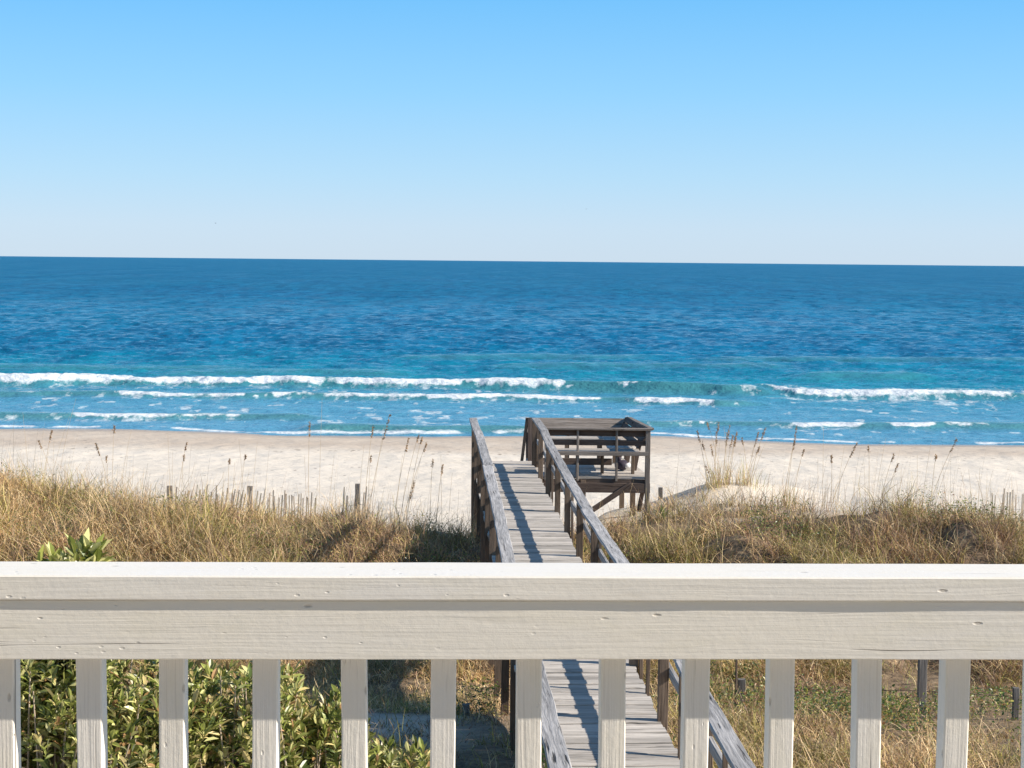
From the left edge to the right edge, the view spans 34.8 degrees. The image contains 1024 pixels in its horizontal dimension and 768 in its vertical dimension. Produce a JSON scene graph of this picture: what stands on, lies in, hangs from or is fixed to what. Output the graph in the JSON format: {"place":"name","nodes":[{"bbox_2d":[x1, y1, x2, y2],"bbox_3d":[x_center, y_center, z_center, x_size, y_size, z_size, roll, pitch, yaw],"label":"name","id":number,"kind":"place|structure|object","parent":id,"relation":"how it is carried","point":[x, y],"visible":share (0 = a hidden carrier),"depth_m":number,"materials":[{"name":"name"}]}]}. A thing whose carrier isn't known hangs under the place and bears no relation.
{"place":"outdoors","nodes":[
{"label":"outdoors","id":0,"kind":"place"},
{"bbox_2d":[0,256,1023,444],"bbox_3d":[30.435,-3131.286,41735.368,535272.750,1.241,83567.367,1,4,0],"label":"sea water","id":1,"kind":"structure","parent":0,"point":[881,354],"depth_m":147.76,"materials":[{"name":"blue liquid"}]},
{"bbox_2d":[0,428,1023,767],"bbox_3d":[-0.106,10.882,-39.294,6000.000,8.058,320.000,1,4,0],"label":"beach sand","id":2,"kind":"structure","parent":0,"point":[276,460],"depth_m":51.53,"materials":[{"name":"beige sand"}]},
{"bbox_2d":[23,400,75,479],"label":"sea oats","id":3,"kind":"object","parent":2,"relation":"on","point":[38,441],"visible":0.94,"depth_m":28.88,"materials":[{"name":"brown plant"}]},
{"bbox_2d":[20,527,124,767],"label":"shrub","id":4,"kind":"object","parent":2,"relation":"on","point":[85,549],"visible":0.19,"depth_m":10.61,"materials":[{"name":"green plant"}]},
{"bbox_2d":[94,425,130,499],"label":"sea oats","id":5,"kind":"object","parent":2,"relation":"on","point":[114,428],"visible":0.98,"depth_m":28.75,"materials":[{"name":"brown plant"}]},
{"bbox_2d":[20,659,233,767],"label":"shrub","id":6,"kind":"object","parent":2,"relation":"on","point":[135,709],"visible":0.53,"depth_m":10.11,"materials":[{"name":"green plant"}]},
{"bbox_2d":[168,442,194,509],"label":"sea oats","id":7,"kind":"object","parent":2,"relation":"on","point":[181,471],"visible":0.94,"depth_m":28.94,"materials":[{"name":"brown plant"}]},
{"bbox_2d":[167,485,265,512],"bbox_3d":[-6.017,2.856,33.347,2.020,1.634,0.137,1,4,0],"label":"sand fence","id":8,"kind":"object","parent":2,"relation":"on","point":[248,491],"visible":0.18,"depth_m":33.26,"materials":[{"name":"grey wood"}]},
{"bbox_2d":[138,659,318,767],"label":"shrub","id":9,"kind":"object","parent":2,"relation":"on","point":[239,727],"visible":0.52,"depth_m":10.58,"materials":[{"name":"green plant"}]},
{"bbox_2d":[228,445,256,504],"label":"sea oats","id":10,"kind":"object","parent":2,"relation":"on","point":[229,461],"visible":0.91,"depth_m":28.88,"materials":[{"name":"brown plant"}]},
{"bbox_2d":[267,490,315,521],"bbox_3d":[-4.609,2.990,34.013,1.064,1.584,0.074,0,4,-12],"label":"sand fence","id":11,"kind":"object","parent":2,"relation":"on","point":[292,499],"visible":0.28,"depth_m":33.99,"materials":[{"name":"grey wood"}]},
{"bbox_2d":[304,413,333,514],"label":"sea oats","id":12,"kind":"object","parent":2,"relation":"on","point":[308,465],"visible":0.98,"depth_m":29.00,"materials":[{"name":"brown plant"}]},
{"bbox_2d":[280,675,382,767],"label":"shrub","id":13,"kind":"object","parent":2,"relation":"on","point":[325,722],"visible":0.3,"depth_m":10.91,"materials":[{"name":"green plant"}]},
{"bbox_2d":[342,484,366,512],"bbox_3d":[-3.244,2.870,33.439,0.647,1.680,0.124,2,5,18],"label":"sand fence","id":14,"kind":"object","parent":2,"relation":"on","point":[357,488],"visible":0.29,"depth_m":33.32,"materials":[{"name":"grey wood"}]},
{"bbox_2d":[358,414,391,515],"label":"sea oats","id":15,"kind":"object","parent":2,"relation":"on","point":[370,458],"visible":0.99,"depth_m":29.06,"materials":[{"name":"brown plant"}]},
{"bbox_2d":[368,735,429,767],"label":"shrub","id":16,"kind":"object","parent":2,"relation":"on","point":[390,753],"visible":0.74,"depth_m":11.47,"materials":[{"name":"green plant"}]},
{"bbox_2d":[404,482,414,531],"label":"sea oats","id":17,"kind":"object","parent":2,"relation":"on","point":[409,501],"visible":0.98,"depth_m":28.27,"materials":[{"name":"beige plant"}]},
{"bbox_2d":[393,435,426,527],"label":"sea oats","id":18,"kind":"object","parent":2,"relation":"on","point":[421,440],"visible":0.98,"depth_m":29.26,"materials":[{"name":"beige plant"}]},
{"bbox_2d":[429,458,451,533],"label":"sea oats","id":19,"kind":"object","parent":2,"relation":"on","point":[442,467],"visible":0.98,"depth_m":29.13,"materials":[{"name":"beige plant"}]},
{"bbox_2d":[462,703,469,715],"bbox_3d":[-0.505,3.769,17.934,0.086,0.532,0.076,1,4,0],"label":"wooden post","id":20,"kind":"object","parent":2,"relation":"on","point":[466,706],"visible":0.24,"depth_m":17.89,"materials":[{"name":"grey wood"}]},
{"bbox_2d":[6,418,1016,534],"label":"thin grass stalks","id":21,"kind":"object","parent":2,"relation":"on","point":[452,495],"visible":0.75,"depth_m":29.29,"materials":[{"name":"brown plant"}]},
{"bbox_2d":[0,442,1023,767],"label":"dune grass","id":22,"kind":"structure","parent":2,"relation":"on","point":[208,540],"depth_m":25.86,"materials":[{"name":"beige plant"}]},
{"bbox_2d":[0,462,1023,760],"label":"vine leaves","id":23,"kind":"object","parent":2,"relation":"on","point":[884,698],"visible":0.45,"depth_m":19.85,"materials":[{"name":"green plant"}]},
{"bbox_2d":[541,741,547,767],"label":"weed","id":24,"kind":"object","parent":2,"relation":"on","point":[542,756],"visible":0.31,"depth_m":11.78,"materials":[{"name":"green plant"}]},
{"bbox_2d":[520,417,653,519],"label":"viewing platform","id":25,"kind":"structure","parent":2,"relation":"on","point":[600,473],"depth_m":30.45,"materials":[{"name":"brown wood"}]},
{"bbox_2d":[469,418,755,767],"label":"boardwalk","id":26,"kind":"structure","parent":2,"relation":"on","point":[517,516],"depth_m":17.41,"materials":[{"name":"grey wood"}]},
{"bbox_2d":[658,487,662,499],"bbox_3d":[2.963,2.385,32.668,0.091,0.644,0.083,1,4,0],"label":"wooden post","id":27,"kind":"object","parent":2,"relation":"on","point":[660,489],"visible":0.34,"depth_m":32.62,"materials":[{"name":"grey wood"}]},
{"bbox_2d":[696,423,734,489],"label":"sea oats","id":28,"kind":"object","parent":2,"relation":"on","point":[713,477],"visible":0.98,"depth_m":31.81,"materials":[{"name":"beige plant"}]},
{"bbox_2d":[700,422,741,487],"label":"sea oats","id":29,"kind":"object","parent":2,"relation":"on","point":[724,466],"visible":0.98,"depth_m":31.89,"materials":[{"name":"beige plant"}]},
{"bbox_2d":[734,659,737,710],"bbox_3d":[2.617,3.714,19.130,0.029,1.159,0.024,1,4,0],"label":"metal stake","id":30,"kind":"object","parent":2,"relation":"on","point":[736,660],"visible":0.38,"depth_m":19.10,"materials":[{"name":"brown metal"}]},
{"bbox_2d":[737,678,745,707],"bbox_3d":[2.736,3.926,19.546,0.091,0.814,0.082,1,4,0],"label":"wooden post","id":31,"kind":"object","parent":2,"relation":"on","point":[741,683],"visible":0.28,"depth_m":19.49,"materials":[{"name":"grey wood"}]},
{"bbox_2d":[733,427,769,490],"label":"sea oats","id":32,"kind":"object","parent":2,"relation":"on","point":[748,471],"visible":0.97,"depth_m":32.00,"materials":[{"name":"beige plant"}]},
{"bbox_2d":[768,426,804,509],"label":"sea oats","id":33,"kind":"object","parent":2,"relation":"on","point":[794,443],"visible":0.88,"depth_m":30.59,"materials":[{"name":"beige plant"}]},
{"bbox_2d":[822,427,857,516],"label":"sea oats","id":34,"kind":"object","parent":2,"relation":"on","point":[850,456],"visible":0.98,"depth_m":29.32,"materials":[{"name":"brown plant"}]},
{"bbox_2d":[742,690,1004,700],"bbox_3d":[4.341,3.688,19.328,3.234,0.145,0.007,1,4,0],"label":"wire","id":35,"kind":"object","parent":2,"relation":"on","point":[890,690],"visible":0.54,"depth_m":19.32,"materials":[{"name":"grey metal"}]},
{"bbox_2d":[864,440,899,512],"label":"sea oats","id":36,"kind":"object","parent":2,"relation":"on","point":[887,473],"visible":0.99,"depth_m":29.01,"materials":[{"name":"brown plant"}]},
{"bbox_2d":[917,660,926,718],"bbox_3d":[4.815,3.731,19.231,0.100,1.210,0.090,1,4,0],"label":"wooden post","id":37,"kind":"object","parent":2,"relation":"on","point":[922,678],"visible":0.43,"depth_m":19.18,"materials":[{"name":"grey wood"}]},
{"bbox_2d":[923,439,957,513],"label":"sea oats","id":38,"kind":"object","parent":2,"relation":"on","point":[936,457],"visible":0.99,"depth_m":28.80,"materials":[{"name":"brown plant"}]},
{"bbox_2d":[961,469,992,503],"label":"sea oats","id":39,"kind":"object","parent":2,"relation":"on","point":[979,487],"visible":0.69,"depth_m":29.07,"materials":[{"name":"beige plant"}]},
{"bbox_2d":[991,488,1023,522],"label":"sand fence","id":40,"kind":"object","parent":2,"relation":"on","point":[1022,502],"visible":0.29,"depth_m":33.25,"materials":[{"name":"grey wood"}]},
{"bbox_2d":[1012,687,1019,719],"bbox_3d":[5.826,3.897,18.940,0.077,0.776,0.067,1,4,0],"label":"wooden post","id":41,"kind":"object","parent":2,"relation":"on","point":[1015,694],"visible":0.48,"depth_m":18.90,"materials":[{"name":"grey wood"}]},
{"bbox_2d":[0,0,1023,265],"label":"sky","id":42,"kind":"structure","parent":0,"point":[861,132],"materials":[{"name":"blue"}]},
{"bbox_2d":[618,457,630,469],"bbox_3d":[2.121,1.522,31.346,0.312,0.267,0.249,1,4,0],"label":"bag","id":43,"kind":"object","parent":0,"point":[623,464],"visible":0.93,"depth_m":31.26,"materials":[{"name":"fabric"}]},
{"bbox_2d":[653,506,670,520],"bbox_3d":[2.746,2.333,30.075,0.403,0.373,0.521,3,5,28],"label":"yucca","id":44,"kind":"object","parent":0,"point":[663,513],"visible":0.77,"depth_m":30.04,"materials":[{"name":"green plant"}]},
{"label":"porch floor","id":45,"kind":"structure","parent":0,"visible":0},
{"bbox_2d":[0,561,1023,767],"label":"porch railing","id":46,"kind":"object","parent":45,"relation":"on","point":[267,617],"visible":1,"depth_m":2.50,"materials":[{"name":"white wood"}]}
]}

